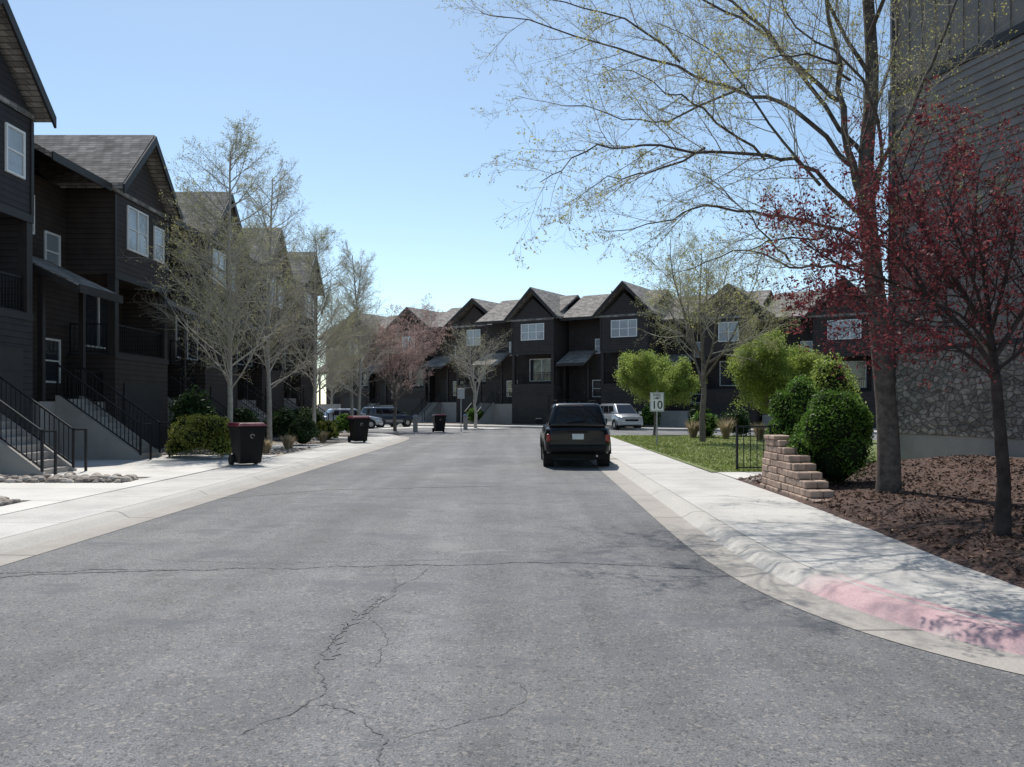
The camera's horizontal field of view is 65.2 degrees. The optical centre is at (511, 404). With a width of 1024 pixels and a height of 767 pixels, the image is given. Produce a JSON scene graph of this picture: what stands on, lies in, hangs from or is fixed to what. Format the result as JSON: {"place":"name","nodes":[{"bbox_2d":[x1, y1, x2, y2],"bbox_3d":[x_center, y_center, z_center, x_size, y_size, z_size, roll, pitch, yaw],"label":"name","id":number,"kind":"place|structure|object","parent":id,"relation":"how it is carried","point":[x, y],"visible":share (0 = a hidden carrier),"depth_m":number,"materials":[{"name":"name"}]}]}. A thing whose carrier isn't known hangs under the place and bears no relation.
{"place":"outdoors","nodes":[
{"label":"outdoors","id":0,"kind":"place"},
{"bbox_2d":[0,437,347,514],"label":"walkway","id":1,"kind":"structure","parent":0,"point":[148,470],"depth_m":18.28,"materials":[{"name":"concrete"}]},
{"bbox_2d":[0,376,86,475],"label":"front steps","id":2,"kind":"structure","parent":1,"relation":"on","point":[23,451],"depth_m":18.59,"materials":[{"name":"concrete"}]},
{"bbox_2d":[55,363,170,459],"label":"front steps","id":3,"kind":"structure","parent":1,"relation":"on","point":[110,436],"depth_m":23.34,"materials":[{"name":"grey concrete"}]},
{"bbox_2d":[164,413,206,456],"bbox_3d":[-9.951,0.932,24.804,1.624,1.348,1.683,0,0,0],"label":"shrub","id":4,"kind":"object","parent":1,"relation":"on","point":[174,447],"visible":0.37,"depth_m":24.27,"materials":[{"name":"green plant"}]},
{"bbox_2d":[172,413,231,456],"bbox_3d":[-8.995,0.900,23.685,1.944,1.312,1.639,0,0,0],"label":"shrub","id":5,"kind":"object","parent":1,"relation":"on","point":[212,433],"visible":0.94,"depth_m":23.37,"materials":[{"name":"green plant"}]},
{"bbox_2d":[168,373,237,436],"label":"front steps","id":6,"kind":"structure","parent":1,"relation":"on","point":[170,400],"depth_m":30.65,"materials":[{"name":"black metal"}]},
{"bbox_2d":[238,379,298,437],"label":"front steps","id":7,"kind":"structure","parent":1,"relation":"on","point":[246,403],"depth_m":38.26,"materials":[{"name":"concrete"}]},
{"bbox_2d":[0,433,384,502],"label":"gravel bed","id":8,"kind":"object","parent":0,"point":[314,442],"visible":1,"depth_m":33.45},
{"bbox_2d":[0,496,21,506],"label":"river rocks","id":9,"kind":"object","parent":8,"relation":"on","point":[4,501],"visible":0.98,"depth_m":12.90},
{"bbox_2d":[0,472,138,482],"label":"river rocks","id":10,"kind":"object","parent":8,"relation":"on","point":[73,477],"visible":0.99,"depth_m":16.68,"materials":[{"name":"stone"}]},
{"bbox_2d":[168,383,217,450],"bbox_3d":[-10.834,0.405,27.236,1.734,2.334,1.668,0,0,0],"label":"shrub","id":11,"kind":"object","parent":8,"relation":"on","point":[193,403],"visible":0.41,"depth_m":27.00,"materials":[{"name":"green plant"}]},
{"bbox_2d":[120,109,311,422],"bbox_3d":[-10.535,-4.121,27.882,7.151,11.708,6.868,0,0,0],"label":"street tree","id":12,"kind":"object","parent":8,"relation":"on","point":[229,312],"visible":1,"depth_m":27.41,"materials":[{"name":"grey plant"}]},
{"bbox_2d":[157,446,310,454],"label":"river rocks","id":13,"kind":"object","parent":8,"relation":"on","point":[278,451],"visible":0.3,"depth_m":27.17,"materials":[{"name":"stone"}]},
{"bbox_2d":[222,407,259,421],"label":"shrub","id":14,"kind":"object","parent":8,"relation":"on","point":[245,415],"visible":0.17,"depth_m":31.29,"materials":[{"name":"green plant"}]},
{"bbox_2d":[193,157,340,442],"bbox_3d":[-10.272,-4.594,33.841,6.470,12.650,6.829,0,0,0],"label":"street tree","id":15,"kind":"object","parent":8,"relation":"on","point":[269,317],"visible":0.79,"depth_m":34.01,"materials":[{"name":"grey plant"}]},
{"bbox_2d":[262,406,300,439],"bbox_3d":[-10.594,0.831,36.533,1.702,1.569,1.881,0,0,37],"label":"shrub","id":16,"kind":"object","parent":8,"relation":"on","point":[282,419],"visible":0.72,"depth_m":36.01,"materials":[{"name":"green plant"}]},
{"bbox_2d":[285,415,320,444],"bbox_3d":[-8.288,0.985,31.564,1.413,1.242,1.363,0,0,0],"label":"shrub","id":17,"kind":"object","parent":8,"relation":"on","point":[304,429],"visible":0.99,"depth_m":31.30,"materials":[{"name":"green plant"}]},
{"bbox_2d":[293,405,324,423],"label":"shrub","id":18,"kind":"object","parent":8,"relation":"on","point":[305,411],"visible":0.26,"depth_m":42.78,"materials":[{"name":"green plant"}]},
{"bbox_2d":[255,219,385,421],"bbox_3d":[-9.599,-3.836,39.465,6.524,11.122,6.794,0,0,-19],"label":"street tree","id":19,"kind":"object","parent":8,"relation":"on","point":[326,303],"visible":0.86,"depth_m":39.96,"materials":[{"name":"grey plant"}]},
{"bbox_2d":[316,420,339,438],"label":"shrub","id":20,"kind":"object","parent":8,"relation":"on","point":[330,426],"visible":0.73,"depth_m":37.00,"materials":[{"name":"green plant"}]},
{"bbox_2d":[334,413,351,432],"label":"shrub","id":21,"kind":"object","parent":8,"relation":"on","point":[341,421],"visible":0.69,"depth_m":41.59,"materials":[{"name":"green plant"}]},
{"bbox_2d":[0,432,393,538],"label":"sidewalk","id":22,"kind":"structure","parent":0,"point":[15,523],"depth_m":14.45,"materials":[{"name":"concrete"}]},
{"bbox_2d":[227,422,267,464],"bbox_3d":[-7.065,1.033,21.320,0.800,1.130,0.925,0,0,-38],"label":"trash bin","id":23,"kind":"object","parent":22,"relation":"on","point":[247,441],"visible":1,"depth_m":21.04,"materials":[{"name":"plastic"}]},
{"bbox_2d":[284,384,333,421],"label":"front steps","id":24,"kind":"structure","parent":22,"relation":"on","point":[289,404],"depth_m":47.14,"materials":[{"name":"concrete"}]},
{"bbox_2d":[347,416,370,441],"bbox_3d":[-6.562,1.033,34.222,0.800,1.130,0.925,0,0,-29],"label":"trash bin","id":25,"kind":"object","parent":22,"relation":"on","point":[358,427],"visible":1,"depth_m":33.91,"materials":[{"name":"plastic"}]},
{"bbox_2d":[280,434,296,449],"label":"ornamental grass","id":26,"kind":"object","parent":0,"point":[288,441],"depth_m":28.48,"materials":[{"name":"plant"}]},
{"bbox_2d":[1,435,716,538],"bbox_3d":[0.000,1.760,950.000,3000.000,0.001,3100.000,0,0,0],"label":"ground","id":27,"kind":"structure","parent":0,"point":[181,492],"depth_m":14.37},
{"bbox_2d":[0,0,56,435],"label":"townhouse","id":28,"kind":"structure","parent":27,"relation":"on","point":[25,103],"depth_m":21.13,"materials":[{"name":"wood"}]},
{"bbox_2d":[0,346,23,425],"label":"garage door","id":29,"kind":"structure","parent":28,"relation":"in","point":[11,358],"depth_m":20.74,"materials":[{"name":"metal"}]},
{"bbox_2d":[5,122,25,179],"bbox_3d":[-12.983,-6.625,20.900,0.070,1.250,0.800,0,0,0],"label":"window","id":30,"kind":"structure","parent":28,"relation":"in","point":[15,138],"depth_m":20.92,"materials":[{"name":"glass"}]},
{"bbox_2d":[33,135,182,450],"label":"townhouse","id":31,"kind":"structure","parent":27,"relation":"on","point":[99,203],"depth_m":26.40,"materials":[{"name":"brown"}]},
{"bbox_2d":[44,230,60,266],"bbox_3d":[-14.583,-4.850,25.375,0.070,1.200,0.850,0,0,0],"label":"window","id":32,"kind":"structure","parent":31,"relation":"in","point":[52,242],"depth_m":25.39,"materials":[{"name":"glass"}]},
{"bbox_2d":[46,338,60,382],"bbox_3d":[-14.583,-1.400,25.250,0.070,1.400,1.100,0,0,0],"label":"window","id":33,"kind":"structure","parent":31,"relation":"in","point":[53,346],"depth_m":25.39,"materials":[{"name":"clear glass"}]},
{"bbox_2d":[86,294,106,348],"bbox_3d":[-14.583,-2.950,28.200,0.070,1.900,2.400,0,0,0],"label":"window","id":34,"kind":"structure","parent":31,"relation":"in","point":[96,308],"depth_m":28.08,"materials":[{"name":"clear glass"}]},
{"bbox_2d":[127,205,148,257],"bbox_3d":[-12.983,-6.000,27.750,0.070,1.500,1.500,0,0,0],"label":"window","id":35,"kind":"structure","parent":31,"relation":"in","point":[137,221],"depth_m":27.72,"materials":[{"name":"glass"}]},
{"bbox_2d":[123,383,163,448],"bbox_3d":[-12.967,0.450,28.225,0.058,2.400,2.950,0,0,0],"label":"garage door","id":36,"kind":"structure","parent":31,"relation":"in","point":[148,397],"depth_m":28.32,"materials":[{"name":"metal"}]},
{"bbox_2d":[153,226,163,262],"bbox_3d":[-12.983,-5.875,29.400,0.070,1.250,0.800,0,0,0],"label":"window","id":37,"kind":"structure","parent":31,"relation":"in","point":[156,234],"depth_m":29.38,"materials":[{"name":"glass"}]},
{"bbox_2d":[166,192,249,419],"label":"townhouse","id":38,"kind":"structure","parent":27,"relation":"on","point":[210,378],"depth_m":34.30,"materials":[{"name":"black wood"}]},
{"bbox_2d":[175,316,197,360],"bbox_3d":[-14.583,-3.000,35.900,0.070,1.900,2.400,0,0,0],"label":"window","id":39,"kind":"structure","parent":38,"relation":"in","point":[177,334],"depth_m":35.87,"materials":[{"name":"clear glass"}]},
{"bbox_2d":[212,248,225,287],"bbox_3d":[-12.983,-6.050,35.450,0.070,1.500,1.500,0,0,0],"label":"window","id":40,"kind":"structure","parent":38,"relation":"in","point":[215,255],"depth_m":35.41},
{"bbox_2d":[210,386,234,419],"bbox_3d":[-12.967,0.400,35.925,0.058,2.400,2.950,0,0,0],"label":"garage door","id":41,"kind":"structure","parent":38,"relation":"in","point":[218,393],"depth_m":35.54,"materials":[{"name":"metal"}]},
{"bbox_2d":[238,228,293,413],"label":"townhouse","id":42,"kind":"structure","parent":27,"relation":"on","point":[257,375],"depth_m":42.19,"materials":[{"name":"black wood"}]},
{"bbox_2d":[238,329,251,365],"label":"window","id":43,"kind":"structure","parent":42,"relation":"in","point":[239,363],"depth_m":43.45,"materials":[{"name":"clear glass"}]},
{"bbox_2d":[265,388,282,413],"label":"garage door","id":44,"kind":"structure","parent":42,"relation":"in","point":[276,394],"depth_m":43.80,"materials":[{"name":"metal"}]},
{"bbox_2d":[283,252,324,410],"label":"townhouse","id":45,"kind":"structure","parent":27,"relation":"on","point":[302,382],"depth_m":50.03,"materials":[{"name":"black wood"}]},
{"bbox_2d":[303,388,312,410],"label":"garage door","id":46,"kind":"structure","parent":45,"relation":"in","point":[308,393],"depth_m":50.67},
{"bbox_2d":[317,313,390,412],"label":"townhouse","id":47,"kind":"structure","parent":27,"relation":"on","point":[342,400],"depth_m":83.23,"materials":[{"name":"black wood"}]},
{"bbox_2d":[362,307,444,415],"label":"townhouse","id":48,"kind":"structure","parent":27,"relation":"on","point":[409,401],"depth_m":77.58,"materials":[{"name":"black wood"}]},
{"bbox_2d":[397,398,420,415],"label":"garage door","id":49,"kind":"structure","parent":48,"relation":"in","point":[407,405],"depth_m":77.12,"materials":[{"name":"metal"}]},
{"bbox_2d":[421,298,498,421],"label":"townhouse","id":50,"kind":"structure","parent":27,"relation":"on","point":[471,311],"depth_m":74.31,"materials":[{"name":"brown"}]},
{"bbox_2d":[467,329,480,345],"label":"window","id":51,"kind":"structure","parent":50,"relation":"in","point":[474,333],"depth_m":72.68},
{"bbox_2d":[462,395,485,414],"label":"garage door","id":52,"kind":"structure","parent":50,"relation":"in","point":[468,399],"depth_m":72.98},
{"bbox_2d":[472,287,580,423],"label":"townhouse","id":53,"kind":"structure","parent":27,"relation":"on","point":[525,383],"depth_m":66.82,"materials":[{"name":"grey"}]},
{"bbox_2d":[492,379,499,403],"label":"door","id":54,"kind":"structure","parent":53,"relation":"in","point":[495,382],"depth_m":69.71,"materials":[{"name":"wood"}]},
{"bbox_2d":[521,323,543,340],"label":"window","id":55,"kind":"structure","parent":53,"relation":"in","point":[528,331],"depth_m":65.98,"materials":[{"name":"glass"}]},
{"bbox_2d":[517,396,547,423],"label":"garage door","id":56,"kind":"structure","parent":53,"relation":"in","point":[529,408],"depth_m":66.00,"materials":[{"name":"metal"}]},
{"bbox_2d":[530,358,550,380],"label":"window","id":57,"kind":"structure","parent":53,"relation":"in","point":[536,365],"depth_m":67.43,"materials":[{"name":"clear glass"}]},
{"bbox_2d":[556,281,672,425],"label":"townhouse","id":58,"kind":"structure","parent":27,"relation":"on","point":[603,333],"depth_m":63.45,"materials":[{"name":"black wood"}]},
{"bbox_2d":[576,378,585,402],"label":"door","id":59,"kind":"structure","parent":58,"relation":"in","point":[580,382],"depth_m":66.03,"materials":[{"name":"wood"}]},
{"bbox_2d":[611,319,636,337],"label":"window","id":60,"kind":"structure","parent":58,"relation":"in","point":[619,328],"depth_m":62.30,"materials":[{"name":"glass"}]},
{"bbox_2d":[607,396,641,413],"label":"garage door","id":61,"kind":"structure","parent":58,"relation":"in","point":[610,399],"depth_m":62.18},
{"bbox_2d":[612,349,707,434],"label":"leafy tree","id":62,"kind":"object","parent":27,"relation":"on","point":[646,373],"visible":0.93,"depth_m":44.07,"materials":[{"name":"green plant"}]},
{"bbox_2d":[656,283,773,425],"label":"townhouse","id":63,"kind":"structure","parent":27,"relation":"on","point":[721,389],"depth_m":60.21,"materials":[{"name":"black wood"}]},
{"bbox_2d":[718,322,738,341],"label":"window","id":64,"kind":"structure","parent":63,"relation":"in","point":[720,330],"depth_m":59.29,"materials":[{"name":"glass"}]},
{"bbox_2d":[710,402,749,425],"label":"garage door","id":65,"kind":"structure","parent":63,"relation":"in","point":[716,408],"depth_m":59.34,"materials":[{"name":"metal"}]},
{"bbox_2d":[720,361,739,385],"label":"window","id":66,"kind":"structure","parent":63,"relation":"in","point":[722,363],"depth_m":60.95,"materials":[{"name":"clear glass"}]},
{"bbox_2d":[760,277,887,427],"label":"townhouse","id":67,"kind":"structure","parent":27,"relation":"on","point":[864,380],"depth_m":56.24,"materials":[{"name":"black wood"}]},
{"bbox_2d":[827,319,860,339],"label":"window","id":68,"kind":"structure","parent":67,"relation":"in","point":[851,334],"depth_m":55.32,"materials":[{"name":"glass"}]},
{"bbox_2d":[839,361,866,387],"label":"window","id":69,"kind":"structure","parent":67,"relation":"in","point":[860,372],"depth_m":56.33,"materials":[{"name":"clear glass"}]},
{"bbox_2d":[888,0,1023,459],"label":"corner house","id":70,"kind":"structure","parent":27,"relation":"on","point":[935,421],"depth_m":17.91,"materials":[{"name":"paint"}]},
{"bbox_2d":[369,426,496,429],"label":"driveway apron","id":71,"kind":"object","parent":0,"point":[387,427],"visible":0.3,"depth_m":60.23,"materials":[{"name":"concrete"}]},
{"bbox_2d":[317,293,368,408],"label":"street tree","id":72,"kind":"object","parent":71,"relation":"on","point":[331,384],"visible":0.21,"depth_m":59.99,"materials":[{"name":"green plant"}]},
{"bbox_2d":[325,408,382,428],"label":"parked car","id":73,"kind":"object","parent":71,"relation":"on","point":[374,422],"visible":0.43,"depth_m":56.39,"materials":[{"name":"silver metal"}]},
{"bbox_2d":[361,407,412,427],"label":"parked car","id":74,"kind":"object","parent":71,"relation":"on","point":[385,414],"visible":0.52,"depth_m":60.51,"materials":[{"name":"blue paint"}]},
{"bbox_2d":[443,321,510,427],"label":"bare tree","id":75,"kind":"object","parent":71,"relation":"on","point":[482,371],"visible":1,"depth_m":58.88,"materials":[{"name":"grey plant"}]},
{"bbox_2d":[8,0,889,403],"label":"sky","id":76,"kind":"structure","parent":0,"point":[373,101],"materials":[{"name":"blue"}]},
{"bbox_2d":[0,427,1023,766],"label":"road","id":77,"kind":"structure","parent":0,"point":[618,655],"depth_m":5.61,"materials":[{"name":"asphalt"}]},
{"bbox_2d":[0,486,651,659],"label":"road seal","id":78,"kind":"object","parent":77,"relation":"on","point":[337,635],"visible":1,"depth_m":6.57,"materials":[{"name":"asphalt"}]},
{"bbox_2d":[302,249,393,415],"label":"street tree","id":79,"kind":"object","parent":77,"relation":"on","point":[350,384],"visible":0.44,"depth_m":52.81,"materials":[{"name":"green plant"}]},
{"bbox_2d":[5,562,697,766],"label":"road crack","id":80,"kind":"object","parent":77,"relation":"on","point":[380,752],"visible":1,"depth_m":5.94,"materials":[{"name":"asphalt"}]},
{"bbox_2d":[309,238,405,415],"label":"street tree","id":81,"kind":"object","parent":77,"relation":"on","point":[363,288],"visible":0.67,"depth_m":46.79,"materials":[{"name":"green plant"}]},
{"bbox_2d":[350,293,454,430],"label":"crabapple tree","id":82,"kind":"object","parent":77,"relation":"on","point":[410,350],"visible":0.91,"depth_m":51.44,"materials":[{"name":"pink plant"}]},
{"bbox_2d":[0,432,813,579],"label":"kerb","id":83,"kind":"structure","parent":77,"relation":"on","point":[762,557],"depth_m":11.52,"materials":[{"name":"concrete"}]},
{"bbox_2d":[432,414,446,431],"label":"trash bin","id":84,"kind":"object","parent":77,"relation":"on","point":[439,420],"visible":0.99,"depth_m":49.67,"materials":[{"name":"plastic"}]},
{"bbox_2d":[0,435,1023,674],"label":"gutter","id":85,"kind":"object","parent":77,"relation":"on","point":[706,547],"visible":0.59,"depth_m":8.38,"materials":[{"name":"concrete"}]},
{"bbox_2d":[535,399,610,465],"bbox_3d":[1.800,0.780,23.680,2.200,1.876,4.760,0,0,1],"label":"parked suv","id":86,"kind":"object","parent":77,"relation":"on","point":[575,430],"visible":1,"depth_m":21.51,"materials":[{"name":"black paint"}]},
{"bbox_2d":[600,404,642,429],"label":"parked minivan","id":87,"kind":"object","parent":77,"relation":"on","point":[617,416],"visible":0.73,"depth_m":54.48,"materials":[{"name":"silver metal"}]},
{"bbox_2d":[736,454,1023,588],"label":"mulch bed","id":88,"kind":"object","parent":77,"relation":"on","point":[986,568],"visible":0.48,"depth_m":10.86,"materials":[{"name":"wood"}]},
{"bbox_2d":[435,0,1023,492],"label":"maple tree","id":89,"kind":"object","parent":88,"relation":"on","point":[889,478],"visible":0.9,"depth_m":12.90,"materials":[{"name":"brown plant"}]},
{"bbox_2d":[760,435,834,503],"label":"retaining wall","id":90,"kind":"structure","parent":88,"relation":"on","point":[784,472],"depth_m":14.24,"materials":[{"name":"stone"}]},
{"bbox_2d":[785,387,875,482],"bbox_3d":[5.801,0.587,14.601,1.618,1.830,1.364,0,0,31],"label":"shrub","id":91,"kind":"object","parent":88,"relation":"on","point":[832,436],"visible":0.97,"depth_m":14.28,"materials":[{"name":"green plant"}]},
{"bbox_2d":[740,75,1023,535],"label":"plum tree","id":92,"kind":"object","parent":88,"relation":"on","point":[985,320],"visible":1,"depth_m":8.46,"materials":[{"name":"red plant"}]},
{"bbox_2d":[784,569,1023,654],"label":"painted kerb","id":93,"kind":"structure","parent":77,"relation":"on","point":[928,619],"depth_m":6.27,"materials":[{"name":"pink paint"}]},
{"bbox_2d":[385,424,876,433],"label":"sidewalk","id":94,"kind":"structure","parent":0,"point":[609,428],"depth_m":58.41,"materials":[{"name":"concrete"}]},
{"bbox_2d":[411,422,876,430],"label":"gravel bed","id":95,"kind":"object","parent":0,"point":[650,426],"visible":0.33,"depth_m":64.82,"materials":[{"name":"gravel"}]},
{"bbox_2d":[411,392,440,421],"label":"front steps","id":96,"kind":"structure","parent":95,"relation":"on","point":[428,410],"depth_m":74.41,"materials":[{"name":"grey concrete"}]},
{"bbox_2d":[462,391,493,423],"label":"front steps","id":97,"kind":"structure","parent":95,"relation":"on","point":[487,410],"depth_m":67.78,"materials":[{"name":"grey concrete"}]},
{"bbox_2d":[639,405,661,426],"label":"shrub","id":98,"kind":"object","parent":95,"relation":"on","point":[647,414],"visible":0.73,"depth_m":58.32,"materials":[{"name":"green plant"}]},
{"bbox_2d":[684,419,698,437],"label":"ornamental grass","id":99,"kind":"object","parent":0,"point":[693,429],"depth_m":37.83,"materials":[{"name":"plant"}]},
{"bbox_2d":[715,417,736,438],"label":"ornamental grass","id":100,"kind":"object","parent":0,"point":[726,426],"depth_m":36.83,"materials":[{"name":"plant"}]},
{"bbox_2d":[717,472,761,478],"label":"walkway","id":101,"kind":"structure","parent":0,"point":[735,475],"depth_m":18.21,"materials":[{"name":"concrete"}]},
{"bbox_2d":[610,435,876,471],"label":"lawn","id":102,"kind":"structure","parent":0,"point":[874,442],"depth_m":26.94,"materials":[{"name":"plant"}]},
{"bbox_2d":[650,391,663,444],"bbox_3d":[5.620,0.575,31.018,0.540,2.250,0.073,0,0,0],"label":"speed limit sign","id":103,"kind":"object","parent":102,"relation":"on","point":[656,401],"visible":0.98,"depth_m":30.99,"materials":[{"name":"metal"}]},
{"bbox_2d":[688,411,719,437],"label":"shrub","id":104,"kind":"object","parent":102,"relation":"on","point":[711,421],"visible":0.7,"depth_m":38.03,"materials":[{"name":"green plant"}]},
{"bbox_2d":[630,197,800,441],"bbox_3d":[7.880,-3.320,33.749,7.883,10.042,5.951,0,0,45],"label":"lawn tree","id":105,"kind":"object","parent":102,"relation":"on","point":[703,374],"visible":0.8,"depth_m":33.46,"materials":[{"name":"green plant"}]},
{"bbox_2d":[719,407,751,435],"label":"shrub","id":106,"kind":"object","parent":102,"relation":"on","point":[742,417],"visible":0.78,"depth_m":39.42,"materials":[{"name":"green plant"}]},
{"bbox_2d":[736,420,785,470],"bbox_3d":[6.100,0.920,19.200,1.450,1.360,0.050,0,0,0],"label":"handrail","id":107,"kind":"object","parent":102,"relation":"on","point":[763,427],"visible":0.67,"depth_m":19.18,"materials":[{"name":"black metal"}]},
{"bbox_2d":[721,326,827,419],"bbox_3d":[11.835,-1.012,36.017,4.679,5.330,4.491,0,0,25],"label":"leafy tree","id":108,"kind":"object","parent":102,"relation":"on","point":[781,368],"visible":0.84,"depth_m":35.05,"materials":[{"name":"green plant"}]},
{"bbox_2d":[764,375,818,444],"bbox_3d":[6.938,0.384,19.252,1.769,2.282,1.522,0,0,24],"label":"shrub","id":109,"kind":"object","parent":102,"relation":"on","point":[790,405],"visible":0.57,"depth_m":19.06,"materials":[{"name":"green plant"}]},
{"bbox_2d":[808,352,872,449],"bbox_3d":[9.071,0.012,22.524,2.154,2.992,1.887,0,0,-31],"label":"shrub","id":110,"kind":"object","parent":102,"relation":"on","point":[826,379],"visible":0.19,"depth_m":22.05,"materials":[{"name":"green plant"}]},
{"bbox_2d":[610,437,1023,628],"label":"sidewalk","id":111,"kind":"structure","parent":0,"point":[809,536],"depth_m":9.23,"materials":[{"name":"concrete"}]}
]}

